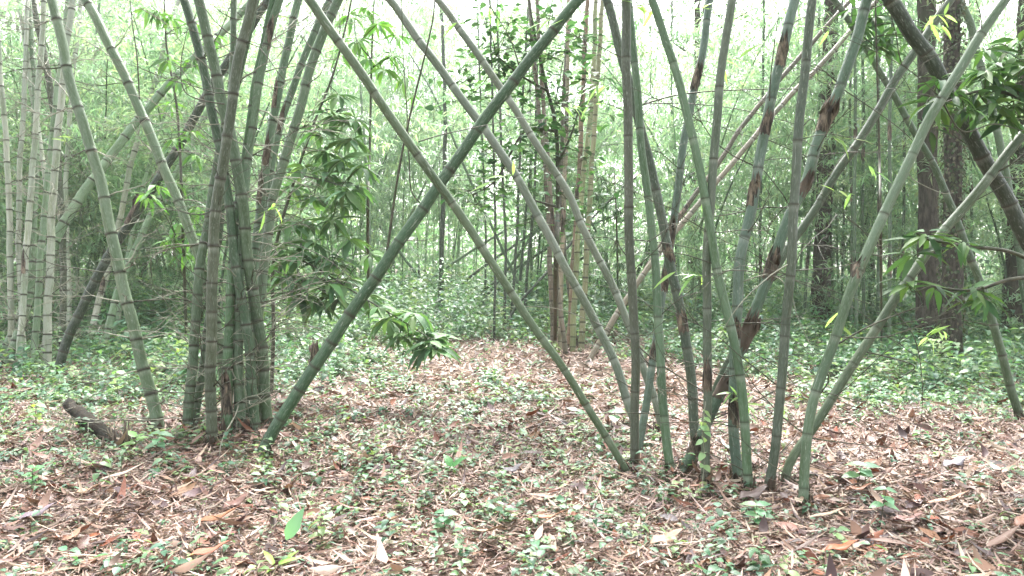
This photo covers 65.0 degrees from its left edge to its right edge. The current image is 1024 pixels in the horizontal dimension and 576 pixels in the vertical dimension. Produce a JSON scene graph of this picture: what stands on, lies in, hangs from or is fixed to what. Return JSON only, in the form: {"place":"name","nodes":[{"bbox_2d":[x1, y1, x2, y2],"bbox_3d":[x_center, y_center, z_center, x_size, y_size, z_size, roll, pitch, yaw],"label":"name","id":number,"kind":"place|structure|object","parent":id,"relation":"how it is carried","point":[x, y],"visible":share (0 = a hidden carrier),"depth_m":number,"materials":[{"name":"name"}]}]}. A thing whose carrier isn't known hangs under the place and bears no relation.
{"place":"outdoors","nodes":[
{"label":"outdoors","id":0,"kind":"place"},
{"bbox_2d":[2,0,1017,268],"label":"sky","id":1,"kind":"structure","parent":0,"point":[614,1],"materials":[{"name":"white"}]},
{"bbox_2d":[0,267,1023,575],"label":"ground","id":2,"kind":"structure","parent":0,"point":[404,495],"depth_m":4.69,"materials":[{"name":"brown plant"}]},
{"bbox_2d":[0,1,92,362],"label":"bamboo culm","id":3,"kind":"object","parent":2,"relation":"on","point":[10,232],"visible":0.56,"depth_m":10.39,"materials":[{"name":"green plant"}]},
{"bbox_2d":[0,0,101,367],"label":"bamboo culm","id":4,"kind":"object","parent":2,"relation":"on","point":[32,262],"visible":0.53,"depth_m":10.53,"materials":[{"name":"green plant"}]},
{"bbox_2d":[0,0,102,363],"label":"bamboo culm","id":5,"kind":"object","parent":2,"relation":"on","point":[20,158],"visible":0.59,"depth_m":10.87,"materials":[{"name":"green plant"}]},
{"bbox_2d":[0,0,108,366],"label":"bamboo culm","id":6,"kind":"object","parent":2,"relation":"on","point":[22,313],"visible":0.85,"depth_m":10.17,"materials":[{"name":"green plant"}]},
{"bbox_2d":[0,0,113,368],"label":"bamboo culm","id":7,"kind":"object","parent":2,"relation":"on","point":[37,298],"visible":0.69,"depth_m":10.31,"materials":[{"name":"green plant"}]},
{"bbox_2d":[0,0,116,349],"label":"bamboo culm","id":8,"kind":"object","parent":2,"relation":"on","point":[50,91],"visible":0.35,"depth_m":11.82,"materials":[{"name":"green plant"}]},
{"bbox_2d":[0,59,127,333],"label":"bamboo clump","id":9,"kind":"object","parent":2,"relation":"on","point":[1,228],"visible":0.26,"depth_m":13.72,"materials":[{"name":"green plant"}]},
{"bbox_2d":[0,0,137,369],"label":"bamboo culm","id":10,"kind":"object","parent":2,"relation":"on","point":[47,334],"visible":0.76,"depth_m":10.17,"materials":[{"name":"green plant"}]},
{"bbox_2d":[27,0,114,338],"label":"bamboo culm","id":11,"kind":"object","parent":2,"relation":"on","point":[66,188],"visible":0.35,"depth_m":13.51,"materials":[{"name":"green plant"}]},
{"bbox_2d":[0,0,190,325],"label":"bamboo clump","id":12,"kind":"object","parent":2,"relation":"on","point":[8,49],"visible":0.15,"depth_m":16.57,"materials":[{"name":"green plant"}]},
{"bbox_2d":[62,397,136,450],"bbox_3d":[-3.110,1.057,6.049,0.250,0.354,1.119,-2,3,-42],"label":"fallen log","id":13,"kind":"object","parent":2,"relation":"on","point":[76,411],"visible":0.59,"depth_m":5.97,"materials":[{"name":"brown wood"}]},
{"bbox_2d":[0,0,224,442],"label":"bamboo culm","id":14,"kind":"object","parent":2,"relation":"on","point":[119,271],"visible":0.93,"depth_m":6.32,"materials":[{"name":"green plant"}]},
{"bbox_2d":[0,1,246,360],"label":"bamboo culm","id":15,"kind":"object","parent":2,"relation":"on","point":[123,139],"visible":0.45,"depth_m":11.12,"materials":[{"name":"green plant"}]},
{"bbox_2d":[58,0,191,343],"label":"bamboo culm","id":16,"kind":"object","parent":2,"relation":"on","point":[118,224],"visible":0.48,"depth_m":13.44,"materials":[{"name":"green plant"}]},
{"bbox_2d":[0,0,264,313],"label":"bamboo clump","id":17,"kind":"object","parent":2,"relation":"on","point":[28,99],"visible":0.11,"depth_m":16.39,"materials":[{"name":"green plant"}]},
{"bbox_2d":[3,0,269,300],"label":"bamboo clump","id":18,"kind":"object","parent":2,"relation":"on","point":[104,19],"visible":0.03,"depth_m":18.66,"materials":[{"name":"green plant"}]},
{"bbox_2d":[0,0,304,324],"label":"bamboo clump","id":19,"kind":"object","parent":2,"relation":"on","point":[103,239],"visible":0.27,"depth_m":15.27,"materials":[{"name":"green plant"}]},
{"bbox_2d":[12,0,301,373],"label":"bamboo culm","id":20,"kind":"object","parent":2,"relation":"on","point":[78,315],"visible":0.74,"depth_m":9.60,"materials":[{"name":"green plant"}]},
{"bbox_2d":[0,0,314,323],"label":"bamboo clump","id":21,"kind":"object","parent":2,"relation":"on","point":[165,270],"visible":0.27,"depth_m":14.52,"materials":[{"name":"green plant"}]},
{"bbox_2d":[0,0,322,303],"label":"bamboo clump","id":22,"kind":"object","parent":2,"relation":"on","point":[115,136],"visible":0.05,"depth_m":19.86,"materials":[{"name":"green plant"}]},
{"bbox_2d":[81,0,260,345],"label":"bamboo culm","id":23,"kind":"object","parent":2,"relation":"on","point":[111,315],"visible":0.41,"depth_m":12.79,"materials":[{"name":"green plant"}]},
{"bbox_2d":[128,0,227,339],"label":"mango sapling","id":24,"kind":"object","parent":2,"relation":"on","point":[179,139],"visible":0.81,"depth_m":8.55,"materials":[{"name":"green plant"}]},
{"bbox_2d":[49,0,317,419],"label":"bamboo culm","id":25,"kind":"object","parent":2,"relation":"on","point":[125,77],"visible":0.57,"depth_m":6.60,"materials":[{"name":"green plant"}]},
{"bbox_2d":[93,0,319,433],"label":"bamboo culm","id":26,"kind":"object","parent":2,"relation":"on","point":[190,386],"visible":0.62,"depth_m":6.35,"materials":[{"name":"green plant"}]},
{"bbox_2d":[121,0,296,428],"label":"bamboo culm","id":27,"kind":"object","parent":2,"relation":"on","point":[233,31],"visible":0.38,"depth_m":6.45,"materials":[{"name":"green plant"}]},
{"bbox_2d":[76,0,358,458],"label":"bamboo culm","id":28,"kind":"object","parent":2,"relation":"on","point":[211,341],"visible":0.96,"depth_m":5.82,"materials":[{"name":"green plant"}]},
{"bbox_2d":[100,0,339,446],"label":"bamboo culm","id":29,"kind":"object","parent":2,"relation":"on","point":[226,386],"visible":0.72,"depth_m":6.29,"materials":[{"name":"green plant"}]},
{"bbox_2d":[141,0,332,455],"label":"bamboo culm","id":30,"kind":"object","parent":2,"relation":"on","point":[257,91],"visible":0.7,"depth_m":6.50,"materials":[{"name":"green plant"}]},
{"bbox_2d":[128,0,355,435],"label":"bamboo culm","id":31,"kind":"object","parent":2,"relation":"on","point":[234,259],"visible":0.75,"depth_m":6.26,"materials":[{"name":"green plant"}]},
{"bbox_2d":[127,0,369,427],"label":"bamboo culm","id":32,"kind":"object","parent":2,"relation":"on","point":[244,225],"visible":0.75,"depth_m":6.28,"materials":[{"name":"green plant"}]},
{"bbox_2d":[162,0,346,416],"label":"bamboo culm","id":33,"kind":"object","parent":2,"relation":"on","point":[276,102],"visible":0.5,"depth_m":7.09,"materials":[{"name":"green plant"}]},
{"bbox_2d":[137,0,372,295],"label":"bamboo clump","id":34,"kind":"object","parent":2,"relation":"on","point":[314,212],"visible":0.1,"depth_m":22.61,"materials":[{"name":"green plant"}]},
{"bbox_2d":[159,0,356,430],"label":"bamboo culm","id":35,"kind":"object","parent":2,"relation":"on","point":[310,68],"visible":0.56,"depth_m":6.82,"materials":[{"name":"green plant"}]},
{"bbox_2d":[61,0,483,331],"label":"bamboo clump","id":36,"kind":"object","parent":2,"relation":"on","point":[265,99],"visible":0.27,"depth_m":14.48,"materials":[{"name":"green plant"}]},
{"bbox_2d":[155,0,390,299],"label":"bamboo clump","id":37,"kind":"object","parent":2,"relation":"on","point":[318,99],"visible":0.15,"depth_m":20.42,"materials":[{"name":"green plant"}]},
{"bbox_2d":[131,0,432,296],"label":"bamboo clump","id":38,"kind":"object","parent":2,"relation":"on","point":[376,45],"visible":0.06,"depth_m":25.90,"materials":[{"name":"green plant"}]},
{"bbox_2d":[187,0,400,414],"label":"bamboo culm","id":39,"kind":"object","parent":2,"relation":"on","point":[288,100],"visible":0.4,"depth_m":7.46,"materials":[{"name":"green plant"}]},
{"bbox_2d":[265,0,462,397],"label":"mango sapling","id":40,"kind":"object","parent":2,"relation":"on","point":[354,200],"visible":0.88,"depth_m":7.83,"materials":[{"name":"green plant"}]},
{"bbox_2d":[271,27,461,277],"bbox_3d":[-5.905,-4.731,30.602,7.851,10.530,6.611,1,2,30],"label":"bamboo clump","id":41,"kind":"object","parent":2,"relation":"on","point":[395,212],"visible":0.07,"depth_m":29.41,"materials":[{"name":"green plant"}]},
{"bbox_2d":[276,0,461,290],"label":"bamboo clump","id":42,"kind":"object","parent":2,"relation":"on","point":[390,205],"visible":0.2,"depth_m":28.86,"materials":[{"name":"green plant"}]},
{"bbox_2d":[212,0,528,290],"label":"bamboo clump","id":43,"kind":"object","parent":2,"relation":"on","point":[419,137],"visible":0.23,"depth_m":23.68,"materials":[{"name":"green plant"}]},
{"bbox_2d":[278,0,465,285],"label":"bamboo clump","id":44,"kind":"object","parent":2,"relation":"on","point":[377,156],"visible":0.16,"depth_m":27.89,"materials":[{"name":"green plant"}]},
{"bbox_2d":[326,0,424,326],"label":"mango sapling","id":45,"kind":"object","parent":2,"relation":"on","point":[382,26],"visible":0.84,"depth_m":9.04,"materials":[{"name":"green plant"}]},
{"bbox_2d":[253,0,584,457],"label":"bamboo culm","id":46,"kind":"object","parent":2,"relation":"on","point":[319,357],"visible":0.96,"depth_m":5.83,"materials":[{"name":"green plant"}]},
{"bbox_2d":[438,8,446,307],"bbox_3d":[-1.690,-4.035,19.535,0.242,9.770,1.517,0,2,-4],"label":"bamboo culm","id":47,"kind":"object","parent":2,"relation":"on","point":[441,238],"visible":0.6,"depth_m":19.36,"materials":[{"name":"green plant"}]},
{"bbox_2d":[350,0,554,292],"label":"bamboo clump","id":48,"kind":"object","parent":2,"relation":"on","point":[473,221],"visible":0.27,"depth_m":29.45,"materials":[{"name":"green plant"}]},
{"bbox_2d":[396,0,520,278],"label":"bamboo clump","id":49,"kind":"object","parent":2,"relation":"on","point":[455,226],"visible":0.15,"depth_m":32.08,"materials":[{"name":"green plant"}]},
{"bbox_2d":[366,0,564,280],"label":"bamboo clump","id":50,"kind":"object","parent":2,"relation":"on","point":[462,239],"visible":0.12,"depth_m":36.28,"materials":[{"name":"green plant"}]},
{"bbox_2d":[304,0,631,476],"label":"bamboo culm","id":51,"kind":"object","parent":2,"relation":"on","point":[336,38],"visible":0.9,"depth_m":5.05,"materials":[{"name":"green plant"}]},
{"bbox_2d":[2,26,1010,283],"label":"distant foliage","id":52,"kind":"object","parent":2,"relation":"on","point":[472,244],"visible":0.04,"depth_m":44.53,"materials":[{"name":"green plant"}]},
{"bbox_2d":[0,255,1023,575],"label":"ground cover","id":53,"kind":"object","parent":2,"relation":"on","point":[472,319],"visible":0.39,"depth_m":8.73,"materials":[{"name":"green plant"}]},
{"bbox_2d":[385,0,645,443],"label":"bamboo culm","id":54,"kind":"object","parent":2,"relation":"on","point":[459,95],"visible":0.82,"depth_m":6.38,"materials":[{"name":"green plant"}]},
{"bbox_2d":[412,0,634,341],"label":"understory tree","id":55,"kind":"object","parent":2,"relation":"on","point":[554,124],"visible":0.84,"depth_m":7.61,"materials":[{"name":"green plant"}]},
{"bbox_2d":[403,28,669,282],"bbox_3d":[1.358,-3.781,24.339,5.338,8.552,8.763,-2,3,-45],"label":"bamboo clump","id":56,"kind":"object","parent":2,"relation":"on","point":[509,196],"visible":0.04,"depth_m":24.06,"materials":[{"name":"green plant"}]},
{"bbox_2d":[527,0,555,348],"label":"bamboo culm","id":57,"kind":"object","parent":2,"relation":"on","point":[549,271],"visible":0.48,"depth_m":11.97,"materials":[{"name":"green plant"}]},
{"bbox_2d":[434,1,649,292],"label":"bamboo clump","id":58,"kind":"object","parent":2,"relation":"on","point":[534,264],"visible":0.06,"depth_m":28.24,"materials":[{"name":"green plant"}]},
{"bbox_2d":[434,0,660,431],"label":"bamboo culm","id":59,"kind":"object","parent":2,"relation":"on","point":[524,124],"visible":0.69,"depth_m":6.74,"materials":[{"name":"green plant"}]},
{"bbox_2d":[535,0,567,357],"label":"bamboo culm","id":60,"kind":"object","parent":2,"relation":"on","point":[561,317],"visible":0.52,"depth_m":11.05,"materials":[{"name":"green plant"}]},
{"bbox_2d":[401,0,714,313],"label":"bamboo clump","id":61,"kind":"object","parent":2,"relation":"on","point":[531,274],"visible":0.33,"depth_m":18.90,"materials":[{"name":"green plant"}]},
{"bbox_2d":[557,0,569,354],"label":"bamboo culm","id":62,"kind":"object","parent":2,"relation":"on","point":[562,246],"visible":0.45,"depth_m":11.77,"materials":[{"name":"plant"}]},
{"bbox_2d":[566,0,589,347],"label":"bamboo culm","id":63,"kind":"object","parent":2,"relation":"on","point":[580,138],"visible":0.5,"depth_m":12.57,"materials":[{"name":"green plant"}]},
{"bbox_2d":[570,0,597,353],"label":"bamboo culm","id":64,"kind":"object","parent":2,"relation":"on","point":[576,267],"visible":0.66,"depth_m":12.03,"materials":[{"name":"green plant"}]},
{"bbox_2d":[456,0,722,276],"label":"bamboo clump","id":65,"kind":"object","parent":2,"relation":"on","point":[655,27],"visible":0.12,"depth_m":31.37,"materials":[{"name":"green plant"}]},
{"bbox_2d":[578,0,603,351],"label":"bamboo culm","id":66,"kind":"object","parent":2,"relation":"on","point":[582,321],"visible":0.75,"depth_m":12.33,"materials":[{"name":"green plant"}]},
{"bbox_2d":[582,167,639,296],"bbox_3d":[1.874,-0.587,15.183,0.986,2.928,5.889,0,2,8],"label":"dark shrub","id":67,"kind":"object","parent":2,"relation":"on","point":[602,206],"visible":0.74,"depth_m":12.94,"materials":[{"name":"green plant"}]},
{"bbox_2d":[432,0,805,303],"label":"bamboo clump","id":68,"kind":"object","parent":2,"relation":"on","point":[697,32],"visible":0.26,"depth_m":18.75,"materials":[{"name":"green plant"}]},
{"bbox_2d":[495,0,797,473],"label":"bamboo culm","id":69,"kind":"object","parent":2,"relation":"on","point":[663,414],"visible":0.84,"depth_m":5.36,"materials":[{"name":"green plant"}]},
{"bbox_2d":[523,0,772,470],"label":"bamboo culm","id":70,"kind":"object","parent":2,"relation":"on","point":[629,239],"visible":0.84,"depth_m":5.36,"materials":[{"name":"green plant"}]},
{"bbox_2d":[594,0,754,443],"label":"bamboo culm","id":71,"kind":"object","parent":2,"relation":"on","point":[670,261],"visible":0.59,"depth_m":5.83,"materials":[{"name":"green plant"}]},
{"bbox_2d":[581,0,816,285],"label":"bamboo clump","id":72,"kind":"object","parent":2,"relation":"on","point":[748,30],"visible":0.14,"depth_m":26.94,"materials":[{"name":"green plant"}]},
{"bbox_2d":[590,0,830,450],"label":"bamboo culm","id":73,"kind":"object","parent":2,"relation":"on","point":[684,141],"visible":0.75,"depth_m":6.07,"materials":[{"name":"green plant"}]},
{"bbox_2d":[641,0,785,294],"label":"tree","id":74,"kind":"object","parent":2,"relation":"on","point":[696,13],"visible":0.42,"depth_m":22.60,"materials":[{"name":"green plant"}]},
{"bbox_2d":[555,0,875,327],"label":"bamboo clump","id":75,"kind":"object","parent":2,"relation":"on","point":[686,37],"visible":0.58,"depth_m":14.54,"materials":[{"name":"green plant"}]},
{"bbox_2d":[585,0,846,483],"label":"bamboo culm","id":76,"kind":"object","parent":2,"relation":"on","point":[753,193],"visible":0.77,"depth_m":5.12,"materials":[{"name":"green plant"}]},
{"bbox_2d":[558,0,873,485],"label":"bamboo culm","id":77,"kind":"object","parent":2,"relation":"on","point":[722,59],"visible":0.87,"depth_m":4.96,"materials":[{"name":"green plant"}]},
{"bbox_2d":[596,0,849,355],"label":"bamboo culm","id":78,"kind":"object","parent":2,"relation":"on","point":[748,118],"visible":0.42,"depth_m":12.05,"materials":[{"name":"green plant"}]},
{"bbox_2d":[469,0,978,315],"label":"bamboo clump","id":79,"kind":"object","parent":2,"relation":"on","point":[698,268],"visible":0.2,"depth_m":17.23,"materials":[{"name":"green plant"}]},
{"bbox_2d":[584,0,878,362],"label":"bamboo culm","id":80,"kind":"object","parent":2,"relation":"on","point":[694,208],"visible":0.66,"depth_m":11.04,"materials":[{"name":"green plant"}]},
{"bbox_2d":[648,0,842,490],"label":"bamboo culm","id":81,"kind":"object","parent":2,"relation":"on","point":[744,421],"visible":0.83,"depth_m":4.94,"materials":[{"name":"green plant"}]},
{"bbox_2d":[623,0,910,492],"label":"bamboo culm","id":82,"kind":"object","parent":2,"relation":"on","point":[790,280],"visible":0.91,"depth_m":4.79,"materials":[{"name":"green plant"}]},
{"bbox_2d":[596,0,958,489],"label":"bamboo culm","id":83,"kind":"object","parent":2,"relation":"on","point":[829,110],"visible":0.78,"depth_m":5.28,"materials":[{"name":"green plant"}]},
{"bbox_2d":[647,10,936,299],"bbox_3d":[7.408,-3.232,23.622,5.691,8.788,9.679,-1,2,-14],"label":"bamboo clump","id":84,"kind":"object","parent":2,"relation":"on","point":[764,234],"visible":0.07,"depth_m":22.99,"materials":[{"name":"green plant"}]},
{"bbox_2d":[644,0,956,494],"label":"bamboo culm","id":85,"kind":"object","parent":2,"relation":"on","point":[908,60],"visible":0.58,"depth_m":5.79,"materials":[{"name":"green plant"}]},
{"bbox_2d":[643,0,966,308],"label":"bamboo clump","id":86,"kind":"object","parent":2,"relation":"on","point":[756,83],"visible":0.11,"depth_m":16.44,"materials":[{"name":"green plant"}]},
{"bbox_2d":[809,0,840,329],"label":"tree","id":87,"kind":"object","parent":2,"relation":"on","point":[825,252],"visible":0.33,"depth_m":15.39,"materials":[{"name":"brown plant"}]},
{"bbox_2d":[655,0,1023,317],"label":"bamboo clump","id":88,"kind":"object","parent":2,"relation":"on","point":[836,237],"visible":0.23,"depth_m":15.36,"materials":[{"name":"green plant"}]},
{"bbox_2d":[659,0,1022,505],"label":"bamboo culm","id":89,"kind":"object","parent":2,"relation":"on","point":[860,265],"visible":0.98,"depth_m":4.60,"materials":[{"name":"green plant"}]},
{"bbox_2d":[695,0,1013,310],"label":"bamboo clump","id":90,"kind":"object","parent":2,"relation":"on","point":[768,62],"visible":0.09,"depth_m":17.62,"materials":[{"name":"green plant"}]},
{"bbox_2d":[853,0,857,333],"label":"bamboo culm","id":91,"kind":"object","parent":2,"relation":"on","point":[854,213],"visible":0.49,"depth_m":12.96,"materials":[{"name":"plant"}]},
{"bbox_2d":[717,18,1023,485],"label":"bamboo culm","id":92,"kind":"object","parent":2,"relation":"on","point":[977,191],"visible":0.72,"depth_m":5.03,"materials":[{"name":"green plant"}]},
{"bbox_2d":[724,0,1023,324],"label":"bamboo clump","id":93,"kind":"object","parent":2,"relation":"on","point":[866,205],"visible":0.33,"depth_m":14.49,"materials":[{"name":"green plant"}]},
{"bbox_2d":[829,0,923,340],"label":"tree","id":94,"kind":"object","parent":2,"relation":"on","point":[874,23],"visible":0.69,"depth_m":6.18,"materials":[{"name":"green plant"}]},
{"bbox_2d":[755,0,1023,326],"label":"bamboo clump","id":95,"kind":"object","parent":2,"relation":"on","point":[1003,225],"visible":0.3,"depth_m":14.12,"materials":[{"name":"green plant"}]},
{"bbox_2d":[887,22,893,342],"bbox_3d":[5.864,-3.076,12.410,0.105,8.255,1.343,1,2,25],"label":"bamboo culm","id":96,"kind":"object","parent":2,"relation":"on","point":[889,139],"visible":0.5,"depth_m":12.21,"materials":[{"name":"green plant"}]},
{"bbox_2d":[812,0,1015,315],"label":"bamboo clump","id":97,"kind":"object","parent":2,"relation":"on","point":[990,227],"visible":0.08,"depth_m":17.02,"materials":[{"name":"green plant"}]},
{"bbox_2d":[830,0,1023,422],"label":"bamboo culm","id":98,"kind":"object","parent":2,"relation":"on","point":[994,329],"visible":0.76,"depth_m":6.88,"materials":[{"name":"green plant"}]},
{"bbox_2d":[915,0,941,342],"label":"tree","id":99,"kind":"object","parent":2,"relation":"on","point":[928,217],"visible":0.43,"depth_m":12.88,"materials":[{"name":"brown plant"}]},
{"bbox_2d":[840,0,1017,298],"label":"bamboo clump","id":100,"kind":"object","parent":2,"relation":"on","point":[987,209],"visible":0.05,"depth_m":18.06,"materials":[{"name":"green plant"}]},
{"bbox_2d":[874,30,1023,321],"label":"mango sapling","id":101,"kind":"object","parent":2,"relation":"on","point":[976,111],"visible":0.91,"depth_m":4.84,"materials":[{"name":"green plant"}]},
{"bbox_2d":[932,0,969,361],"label":"tree","id":102,"kind":"object","parent":2,"relation":"on","point":[953,271],"visible":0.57,"depth_m":10.65,"materials":[{"name":"brown plant"}]},
{"bbox_2d":[881,0,1023,251],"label":"bamboo culm","id":103,"kind":"object","parent":2,"relation":"on","point":[922,48],"visible":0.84,"depth_m":5.34,"materials":[{"name":"green plant"}]},
{"bbox_2d":[960,0,1023,315],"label":"bamboo culm","id":104,"kind":"object","parent":2,"relation":"on","point":[997,134],"visible":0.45,"depth_m":11.17,"materials":[{"name":"green plant"}]},
{"bbox_2d":[1000,0,1023,338],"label":"tree","id":105,"kind":"object","parent":2,"relation":"on","point":[1011,263],"visible":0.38,"depth_m":14.05,"materials":[{"name":"brown plant"}]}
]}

